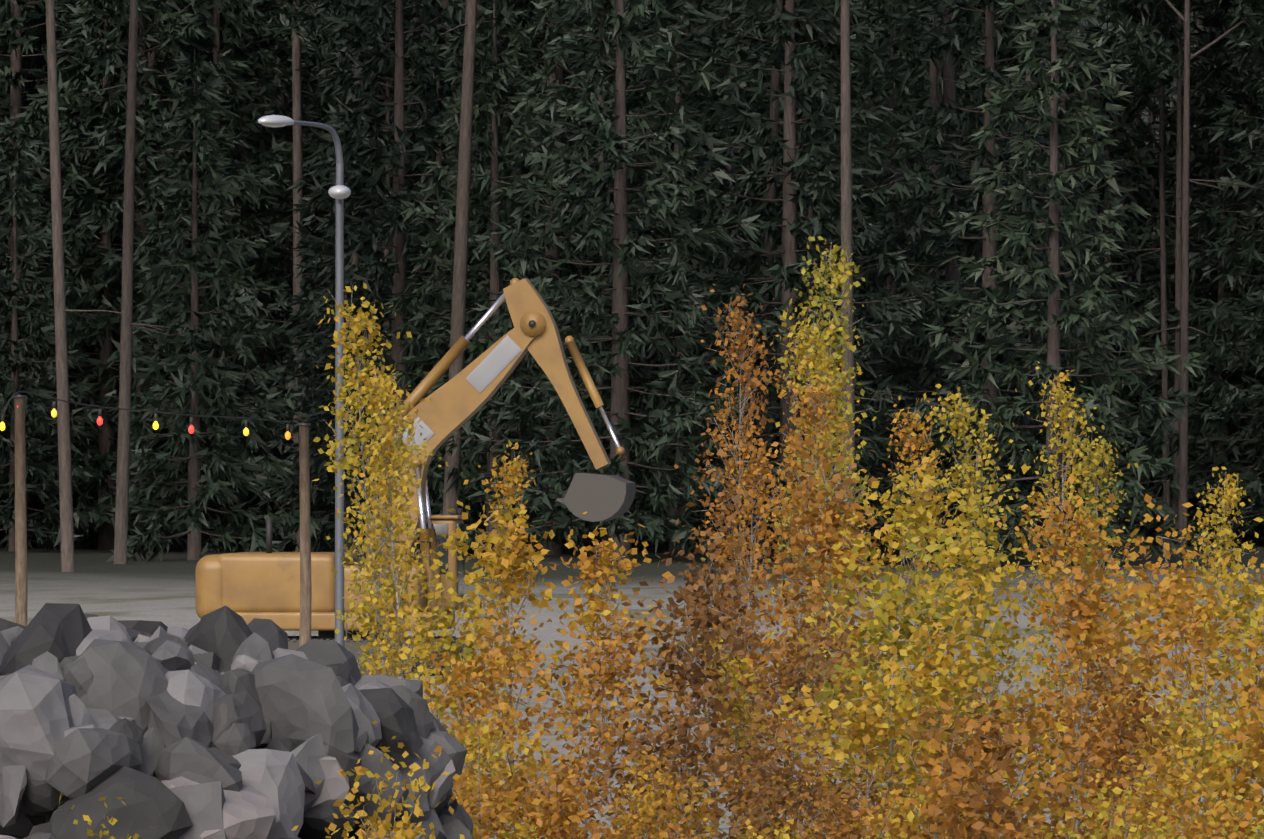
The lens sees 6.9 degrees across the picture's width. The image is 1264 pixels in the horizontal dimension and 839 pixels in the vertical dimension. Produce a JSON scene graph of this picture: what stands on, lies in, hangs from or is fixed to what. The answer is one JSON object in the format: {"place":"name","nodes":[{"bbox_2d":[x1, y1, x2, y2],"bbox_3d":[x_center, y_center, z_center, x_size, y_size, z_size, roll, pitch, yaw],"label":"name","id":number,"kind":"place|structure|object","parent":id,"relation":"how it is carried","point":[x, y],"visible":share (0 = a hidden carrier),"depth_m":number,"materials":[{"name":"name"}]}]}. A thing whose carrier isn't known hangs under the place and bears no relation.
{"place":"outdoors","nodes":[
{"label":"outdoors","id":0,"kind":"place"},
{"bbox_2d":[0,0,1263,838],"bbox_3d":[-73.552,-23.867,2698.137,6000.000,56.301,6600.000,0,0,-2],"label":"terrain","id":1,"kind":"structure","parent":0,"point":[138,588],"depth_m":190.64,"materials":[{"name":"grey concrete"}]},
{"bbox_2d":[0,14,119,548],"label":"spruce","id":2,"kind":"object","parent":1,"relation":"on","point":[37,62],"visible":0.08,"depth_m":252.31,"materials":[{"name":"green plant"}]},
{"bbox_2d":[0,114,128,552],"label":"spruce","id":3,"kind":"object","parent":1,"relation":"on","point":[12,296],"visible":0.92,"depth_m":242.64,"materials":[{"name":"green plant"}]},
{"bbox_2d":[45,0,123,571],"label":"pine","id":4,"kind":"object","parent":1,"relation":"on","point":[65,487],"visible":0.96,"depth_m":213.03,"materials":[{"name":"brown plant"}]},
{"bbox_2d":[0,0,211,547],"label":"spruce","id":5,"kind":"object","parent":1,"relation":"on","point":[16,44],"visible":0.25,"depth_m":248.60,"materials":[{"name":"green plant"}]},
{"bbox_2d":[0,0,236,549],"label":"spruce","id":6,"kind":"object","parent":1,"relation":"on","point":[106,438],"visible":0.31,"depth_m":248.35,"materials":[{"name":"green plant"}]},
{"bbox_2d":[73,0,170,564],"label":"pine","id":7,"kind":"object","parent":1,"relation":"on","point":[122,497],"visible":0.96,"depth_m":225.12,"materials":[{"name":"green plant"}]},
{"bbox_2d":[5,5,273,539],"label":"spruce","id":8,"kind":"object","parent":1,"relation":"on","point":[223,123],"depth_m":266.12,"materials":[{"name":"green plant"}]},
{"bbox_2d":[0,391,311,646],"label":"festoon lights","id":9,"kind":"object","parent":1,"relation":"on","point":[21,593],"visible":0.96,"depth_m":110.02,"materials":[{"name":"black"}]},
{"bbox_2d":[0,0,333,550],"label":"spruce","id":10,"kind":"object","parent":1,"relation":"on","point":[188,27],"visible":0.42,"depth_m":248.12,"materials":[{"name":"green plant"}]},
{"bbox_2d":[95,48,328,561],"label":"spruce","id":11,"kind":"object","parent":1,"relation":"on","point":[197,488],"visible":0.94,"depth_m":228.74,"materials":[{"name":"green plant"}]},
{"bbox_2d":[83,0,371,550],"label":"spruce","id":12,"kind":"object","parent":1,"relation":"on","point":[271,274],"visible":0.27,"depth_m":252.47,"materials":[{"name":"green plant"}]},
{"bbox_2d":[0,603,474,838],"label":"rock pile","id":13,"kind":"object","parent":1,"relation":"on","point":[225,722],"visible":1,"depth_m":45.34,"materials":[{"name":"stone"}]},
{"bbox_2d":[167,0,350,538],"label":"spruce","id":14,"kind":"object","parent":1,"relation":"on","point":[244,151],"visible":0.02,"depth_m":271.34,"materials":[{"name":"green plant"}]},
{"bbox_2d":[174,7,377,539],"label":"spruce","id":15,"kind":"object","parent":1,"relation":"on","point":[271,107],"visible":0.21,"depth_m":259.83,"materials":[{"name":"green plant"}]},
{"bbox_2d":[258,115,350,646],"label":"street lamp","id":16,"kind":"object","parent":1,"relation":"on","point":[339,192],"visible":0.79,"depth_m":149.03,"materials":[{"name":"grey metal"}]},
{"bbox_2d":[214,0,395,347],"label":"pine","id":17,"kind":"object","parent":1,"relation":"on","point":[309,84],"visible":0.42,"depth_m":252.48,"materials":[{"name":"green plant"}]},
{"bbox_2d":[292,0,327,551],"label":"pine","id":18,"kind":"object","parent":1,"relation":"on","point":[297,114],"visible":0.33,"depth_m":248.65,"materials":[{"name":"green plant"}]},
{"bbox_2d":[239,0,434,553],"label":"pine","id":19,"kind":"object","parent":1,"relation":"on","point":[303,28],"visible":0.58,"depth_m":245.76,"materials":[{"name":"green plant"}]},
{"bbox_2d":[254,104,431,551],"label":"spruce","id":20,"kind":"object","parent":1,"relation":"on","point":[289,542],"visible":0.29,"depth_m":240.97,"materials":[{"name":"green plant"}]},
{"bbox_2d":[313,283,433,698],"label":"birch sapling","id":21,"kind":"object","parent":1,"relation":"on","point":[355,325],"visible":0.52,"depth_m":70.69,"materials":[{"name":"yellow plant"}]},
{"bbox_2d":[326,365,447,697],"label":"birch sapling","id":22,"kind":"object","parent":1,"relation":"on","point":[351,616],"visible":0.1,"depth_m":73.27,"materials":[{"name":"yellow plant"}]},
{"bbox_2d":[328,358,462,734],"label":"birch sapling","id":23,"kind":"object","parent":1,"relation":"on","point":[387,488],"visible":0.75,"depth_m":69.22,"materials":[{"name":"yellow plant"}]},
{"bbox_2d":[291,720,504,838],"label":"birch scrub","id":24,"kind":"object","parent":1,"relation":"on","point":[384,829],"visible":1,"depth_m":40.09,"materials":[{"name":"yellow plant"}]},
{"bbox_2d":[195,278,634,676],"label":"excavator","id":25,"kind":"object","parent":1,"relation":"on","point":[248,587],"visible":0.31,"depth_m":168.95,"materials":[{"name":"yellow paint"}]},
{"bbox_2d":[240,0,589,550],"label":"spruce","id":26,"kind":"object","parent":1,"relation":"on","point":[363,179],"visible":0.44,"depth_m":234.79,"materials":[{"name":"green plant"}]},
{"bbox_2d":[310,0,537,515],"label":"spruce","id":27,"kind":"object","parent":1,"relation":"on","point":[407,72],"visible":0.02,"depth_m":265.18,"materials":[{"name":"green plant"}]},
{"bbox_2d":[322,0,542,554],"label":"spruce","id":28,"kind":"object","parent":1,"relation":"on","point":[417,88],"visible":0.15,"depth_m":250.03,"materials":[{"name":"green plant"}]},
{"bbox_2d":[379,545,549,838],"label":"birch scrub","id":29,"kind":"object","parent":1,"relation":"on","point":[421,633],"visible":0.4,"depth_m":63.17,"materials":[{"name":"yellow plant"}]},
{"bbox_2d":[441,0,496,514],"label":"pine","id":30,"kind":"object","parent":1,"relation":"on","point":[456,367],"visible":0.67,"depth_m":226.49,"materials":[{"name":"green plant"}]},
{"bbox_2d":[445,440,540,807],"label":"birch sapling","id":31,"kind":"object","parent":1,"relation":"on","point":[513,478],"visible":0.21,"depth_m":70.30,"materials":[{"name":"yellow plant"}]},
{"bbox_2d":[424,600,576,838],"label":"birch scrub","id":32,"kind":"object","parent":1,"relation":"on","point":[496,808],"visible":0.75,"depth_m":56.73,"materials":[{"name":"yellow plant"}]},
{"bbox_2d":[398,500,603,838],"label":"birch scrub","id":33,"kind":"object","parent":1,"relation":"on","point":[516,555],"visible":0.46,"depth_m":66.05,"materials":[{"name":"yellow plant"}]},
{"bbox_2d":[365,0,652,553],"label":"spruce","id":34,"kind":"object","parent":1,"relation":"on","point":[551,461],"visible":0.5,"depth_m":230.98,"materials":[{"name":"green plant"}]},
{"bbox_2d":[420,0,614,554],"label":"pine","id":35,"kind":"object","parent":1,"relation":"on","point":[546,68],"visible":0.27,"depth_m":248.94,"materials":[{"name":"green plant"}]},
{"bbox_2d":[477,764,620,838],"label":"birch scrub","id":36,"kind":"object","parent":1,"relation":"on","point":[569,814],"visible":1,"depth_m":46.89,"materials":[{"name":"yellow plant"}]},
{"bbox_2d":[382,0,746,554],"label":"spruce","id":37,"kind":"object","parent":1,"relation":"on","point":[610,57],"visible":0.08,"depth_m":248.59,"materials":[{"name":"green plant"}]},
{"bbox_2d":[499,609,698,838],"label":"birch scrub","id":38,"kind":"object","parent":1,"relation":"on","point":[619,686],"visible":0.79,"depth_m":55.28,"materials":[{"name":"orange plant"}]},
{"bbox_2d":[439,0,794,560],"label":"spruce","id":39,"kind":"object","parent":1,"relation":"on","point":[624,363],"visible":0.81,"depth_m":224.93,"materials":[{"name":"green plant"}]},
{"bbox_2d":[514,511,728,838],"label":"birch scrub","id":40,"kind":"object","parent":1,"relation":"on","point":[588,568],"visible":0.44,"depth_m":64.15,"materials":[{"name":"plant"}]},
{"bbox_2d":[602,740,716,838],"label":"birch scrub","id":41,"kind":"object","parent":1,"relation":"on","point":[639,817],"visible":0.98,"depth_m":51.17,"materials":[{"name":"plant"}]},
{"bbox_2d":[521,0,815,556],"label":"spruce","id":42,"kind":"object","parent":1,"relation":"on","point":[638,399],"visible":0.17,"depth_m":238.97,"materials":[{"name":"green plant"}]},
{"bbox_2d":[561,559,817,838],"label":"birch scrub","id":43,"kind":"object","parent":1,"relation":"on","point":[710,688],"visible":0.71,"depth_m":58.25,"materials":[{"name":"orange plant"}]},
{"bbox_2d":[589,494,817,838],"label":"birch scrub","id":44,"kind":"object","parent":1,"relation":"on","point":[700,594],"visible":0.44,"depth_m":62.95,"materials":[{"name":"orange plant"}]},
{"bbox_2d":[604,0,829,527],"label":"spruce","id":45,"kind":"object","parent":1,"relation":"on","point":[763,102],"visible":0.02,"depth_m":251.05,"materials":[{"name":"green plant"}]},
{"bbox_2d":[630,629,804,838],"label":"birch scrub","id":46,"kind":"object","parent":1,"relation":"on","point":[736,712],"visible":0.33,"depth_m":58.84,"materials":[{"name":"orange plant"}]},
{"bbox_2d":[629,5,806,553],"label":"spruce","id":47,"kind":"object","parent":1,"relation":"on","point":[742,53],"visible":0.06,"depth_m":248.61,"materials":[{"name":"green plant"}]},
{"bbox_2d":[674,283,794,830],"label":"birch sapling","id":48,"kind":"object","parent":1,"relation":"on","point":[742,340],"visible":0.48,"depth_m":79.38,"materials":[{"name":"orange plant"}]},
{"bbox_2d":[679,413,803,819],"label":"birch sapling","id":49,"kind":"object","parent":1,"relation":"on","point":[753,470],"visible":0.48,"depth_m":67.32,"materials":[{"name":"orange plant"}]},
{"bbox_2d":[751,0,783,559],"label":"pine","id":50,"kind":"object","parent":1,"relation":"on","point":[774,116],"visible":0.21,"depth_m":231.56,"materials":[{"name":"brown plant"}]},
{"bbox_2d":[701,236,877,826],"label":"birch sapling","id":51,"kind":"object","parent":1,"relation":"on","point":[840,279],"visible":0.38,"depth_m":77.52,"materials":[{"name":"yellow plant"}]},
{"bbox_2d":[597,0,991,562],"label":"spruce","id":52,"kind":"object","parent":1,"relation":"on","point":[785,274],"visible":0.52,"depth_m":226.92,"materials":[{"name":"green plant"}]},
{"bbox_2d":[722,708,867,838],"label":"birch scrub","id":53,"kind":"object","parent":1,"relation":"on","point":[764,774],"visible":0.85,"depth_m":48.37,"materials":[{"name":"orange plant"}]},
{"bbox_2d":[751,365,846,818],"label":"birch sapling","id":54,"kind":"object","parent":1,"relation":"on","point":[819,413],"visible":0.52,"depth_m":72.76,"materials":[{"name":"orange plant"}]},
{"bbox_2d":[717,44,906,551],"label":"spruce","id":55,"kind":"object","parent":1,"relation":"on","point":[779,194],"visible":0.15,"depth_m":245.15,"materials":[{"name":"green plant"}]},
{"bbox_2d":[699,587,927,838],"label":"birch scrub","id":56,"kind":"object","parent":1,"relation":"on","point":[841,643],"visible":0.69,"depth_m":54.98,"materials":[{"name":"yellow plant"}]},
{"bbox_2d":[772,303,868,776],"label":"birch sapling","id":57,"kind":"object","parent":1,"relation":"on","point":[806,345],"visible":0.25,"depth_m":75.69,"materials":[{"name":"yellow plant"}]},
{"bbox_2d":[779,352,880,802],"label":"birch sapling","id":58,"kind":"object","parent":1,"relation":"on","point":[857,431],"visible":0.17,"depth_m":81.25,"materials":[{"name":"plant"}]},
{"bbox_2d":[678,415,994,838],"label":"birch scrub","id":59,"kind":"object","parent":1,"relation":"on","point":[830,513],"visible":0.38,"depth_m":65.81,"materials":[{"name":"orange plant"}]},
{"bbox_2d":[770,762,904,838],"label":"birch scrub","id":60,"kind":"object","parent":1,"relation":"on","point":[852,813],"visible":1,"depth_m":44.63,"materials":[{"name":"orange plant"}]},
{"bbox_2d":[801,0,879,545],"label":"pine","id":61,"kind":"object","parent":1,"relation":"on","point":[846,209],"visible":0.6,"depth_m":221.15,"materials":[{"name":"brown plant"}]},
{"bbox_2d":[758,668,926,838],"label":"birch scrub","id":62,"kind":"object","parent":1,"relation":"on","point":[862,722],"visible":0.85,"depth_m":50.77,"materials":[{"name":"yellow plant"}]},
{"bbox_2d":[746,0,1020,560],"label":"spruce","id":63,"kind":"object","parent":1,"relation":"on","point":[872,88],"visible":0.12,"depth_m":233.11,"materials":[{"name":"green plant"}]},
{"bbox_2d":[782,496,1015,838],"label":"birch scrub","id":64,"kind":"object","parent":1,"relation":"on","point":[899,597],"visible":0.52,"depth_m":58.88,"materials":[{"name":"yellow plant"}]},
{"bbox_2d":[799,444,1033,838],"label":"birch scrub","id":65,"kind":"object","parent":1,"relation":"on","point":[929,481],"visible":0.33,"depth_m":64.38,"materials":[{"name":"yellow plant"}]},
{"bbox_2d":[880,393,961,835],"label":"birch sapling","id":66,"kind":"object","parent":1,"relation":"on","point":[910,443],"visible":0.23,"depth_m":73.65,"materials":[{"name":"yellow plant"}]},
{"bbox_2d":[769,0,1106,546],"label":"spruce","id":67,"kind":"object","parent":1,"relation":"on","point":[935,85],"visible":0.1,"depth_m":245.18,"materials":[{"name":"green plant"}]},
{"bbox_2d":[897,7,984,558],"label":"pine","id":68,"kind":"object","parent":1,"relation":"on","point":[949,91],"visible":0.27,"depth_m":235.42,"materials":[{"name":"brown plant"}]},
{"bbox_2d":[825,464,1083,836],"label":"birch scrub","id":69,"kind":"object","parent":1,"relation":"on","point":[985,570],"visible":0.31,"depth_m":66.86,"materials":[{"name":"yellow plant"}]},
{"bbox_2d":[852,568,1072,838],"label":"birch scrub","id":70,"kind":"object","parent":1,"relation":"on","point":[962,669],"visible":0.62,"depth_m":58.23,"materials":[{"name":"yellow plant"}]},
{"bbox_2d":[884,689,1065,838],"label":"birch scrub","id":71,"kind":"object","parent":1,"relation":"on","point":[978,723],"visible":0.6,"depth_m":50.51,"materials":[{"name":"orange plant"}]},
{"bbox_2d":[885,679,1094,838],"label":"birch scrub","id":72,"kind":"object","parent":1,"relation":"on","point":[971,827],"visible":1,"depth_m":41.41,"materials":[{"name":"orange plant"}]},
{"bbox_2d":[921,384,1067,816],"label":"birch sapling","id":73,"kind":"object","parent":1,"relation":"on","point":[960,424],"visible":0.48,"depth_m":69.20,"materials":[{"name":"yellow plant"}]},
{"bbox_2d":[820,0,1193,565],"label":"spruce","id":74,"kind":"object","parent":1,"relation":"on","point":[944,185],"visible":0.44,"depth_m":229.15,"materials":[{"name":"green plant"}]},
{"bbox_2d":[945,101,1137,543],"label":"spruce","id":75,"kind":"object","parent":1,"relation":"on","point":[1020,337],"visible":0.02,"depth_m":247.85,"materials":[{"name":"green plant"}]},
{"bbox_2d":[893,0,1215,568],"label":"spruce","id":76,"kind":"object","parent":1,"relation":"on","point":[1050,274],"visible":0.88,"depth_m":223.20,"materials":[{"name":"green plant"}]},
{"bbox_2d":[929,552,1192,838],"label":"birch scrub","id":77,"kind":"object","parent":1,"relation":"on","point":[1082,609],"visible":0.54,"depth_m":59.10,"materials":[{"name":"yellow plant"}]},
{"bbox_2d":[1003,361,1118,835],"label":"birch sapling","id":78,"kind":"object","parent":1,"relation":"on","point":[1065,412],"visible":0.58,"depth_m":77.41,"materials":[{"name":"yellow plant"}]},
{"bbox_2d":[966,470,1193,838],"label":"birch scrub","id":79,"kind":"object","parent":1,"relation":"on","point":[1076,531],"visible":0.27,"depth_m":66.04,"materials":[{"name":"yellow plant"}]},
{"bbox_2d":[1063,425,1151,775],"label":"birch sapling","id":80,"kind":"object","parent":1,"relation":"on","point":[1096,457],"visible":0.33,"depth_m":70.88,"materials":[{"name":"yellow plant"}]},
{"bbox_2d":[1022,15,1214,545],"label":"spruce","id":81,"kind":"object","parent":1,"relation":"on","point":[1134,155],"visible":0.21,"depth_m":265.55,"materials":[{"name":"green plant"}]},
{"bbox_2d":[1040,767,1196,838],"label":"birch scrub","id":82,"kind":"object","parent":1,"relation":"on","point":[1104,806],"visible":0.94,"depth_m":41.28,"materials":[{"name":"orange plant"}]},
{"bbox_2d":[1028,613,1242,838],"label":"birch scrub","id":83,"kind":"object","parent":1,"relation":"on","point":[1122,726],"visible":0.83,"depth_m":49.75,"materials":[{"name":"orange plant"}]},
{"bbox_2d":[1022,494,1261,838],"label":"birch scrub","id":84,"kind":"object","parent":1,"relation":"on","point":[1165,550],"visible":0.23,"depth_m":63.38,"materials":[{"name":"orange plant"}]},
{"bbox_2d":[1082,119,1206,539],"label":"spruce","id":85,"kind":"object","parent":1,"relation":"on","point":[1152,208],"visible":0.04,"depth_m":270.88,"materials":[{"name":"green plant"}]},
{"bbox_2d":[1028,0,1263,542],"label":"pine","id":86,"kind":"object","parent":1,"relation":"on","point":[1141,104],"visible":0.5,"depth_m":257.30,"materials":[{"name":"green plant"}]},
{"bbox_2d":[1075,0,1231,532],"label":"spruce","id":87,"kind":"object","parent":1,"relation":"on","point":[1170,131],"visible":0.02,"depth_m":280.14,"materials":[{"name":"green plant"}]},
{"bbox_2d":[1086,0,1221,545],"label":"pine","id":88,"kind":"object","parent":1,"relation":"on","point":[1132,42],"visible":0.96,"depth_m":253.79,"materials":[{"name":"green plant"}]},
{"bbox_2d":[1064,551,1263,838],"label":"birch scrub","id":89,"kind":"object","parent":1,"relation":"on","point":[1202,615],"visible":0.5,"depth_m":56.36,"materials":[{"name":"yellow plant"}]},
{"bbox_2d":[1092,721,1237,838],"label":"birch scrub","id":90,"kind":"object","parent":1,"relation":"on","point":[1179,783],"visible":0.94,"depth_m":44.51,"materials":[{"name":"plant"}]},
{"bbox_2d":[1079,662,1263,838],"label":"birch scrub","id":91,"kind":"object","parent":1,"relation":"on","point":[1210,743],"visible":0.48,"depth_m":51.70,"materials":[{"name":"yellow plant"}]},
{"bbox_2d":[1098,0,1263,540],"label":"spruce","id":92,"kind":"object","parent":1,"relation":"on","point":[1172,173],"depth_m":270.34,"materials":[{"name":"green plant"}]},
{"bbox_2d":[1113,0,1263,545],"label":"spruce","id":93,"kind":"object","parent":1,"relation":"on","point":[1207,160],"visible":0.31,"depth_m":262.04,"materials":[{"name":"green plant"}]},
{"bbox_2d":[1117,0,1263,545],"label":"pine","id":94,"kind":"object","parent":1,"relation":"on","point":[1245,10],"visible":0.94,"depth_m":250.57,"materials":[{"name":"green plant"}]},
{"bbox_2d":[1127,2,1263,539],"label":"spruce","id":95,"kind":"object","parent":1,"relation":"on","point":[1246,310],"visible":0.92,"depth_m":253.19,"materials":[{"name":"green plant"}]},
{"bbox_2d":[1130,124,1263,544],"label":"spruce","id":96,"kind":"object","parent":1,"relation":"on","point":[1207,296],"visible":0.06,"depth_m":265.44,"materials":[{"name":"green plant"}]},
{"bbox_2d":[1139,466,1254,824],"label":"birch sapling","id":97,"kind":"object","parent":1,"relation":"on","point":[1228,490],"visible":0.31,"depth_m":69.44,"materials":[{"name":"yellow plant"}]},
{"bbox_2d":[1135,509,1263,835],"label":"birch scrub","id":98,"kind":"object","parent":1,"relation":"on","point":[1243,577],"visible":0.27,"depth_m":65.35,"materials":[{"name":"yellow plant"}]},
{"bbox_2d":[1154,619,1263,838],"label":"birch scrub","id":99,"kind":"object","parent":1,"relation":"on","point":[1257,737],"visible":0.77,"depth_m":48.82,"materials":[{"name":"orange plant"}]},
{"bbox_2d":[1159,7,1263,543],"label":"spruce","id":100,"kind":"object","parent":1,"relation":"on","point":[1252,432],"visible":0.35,"depth_m":259.15,"materials":[{"name":"green plant"}]},
{"bbox_2d":[1161,568,1263,836],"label":"birch scrub","id":101,"kind":"object","parent":1,"relation":"on","point":[1256,661],"visible":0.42,"depth_m":56.31,"materials":[{"name":"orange plant"}]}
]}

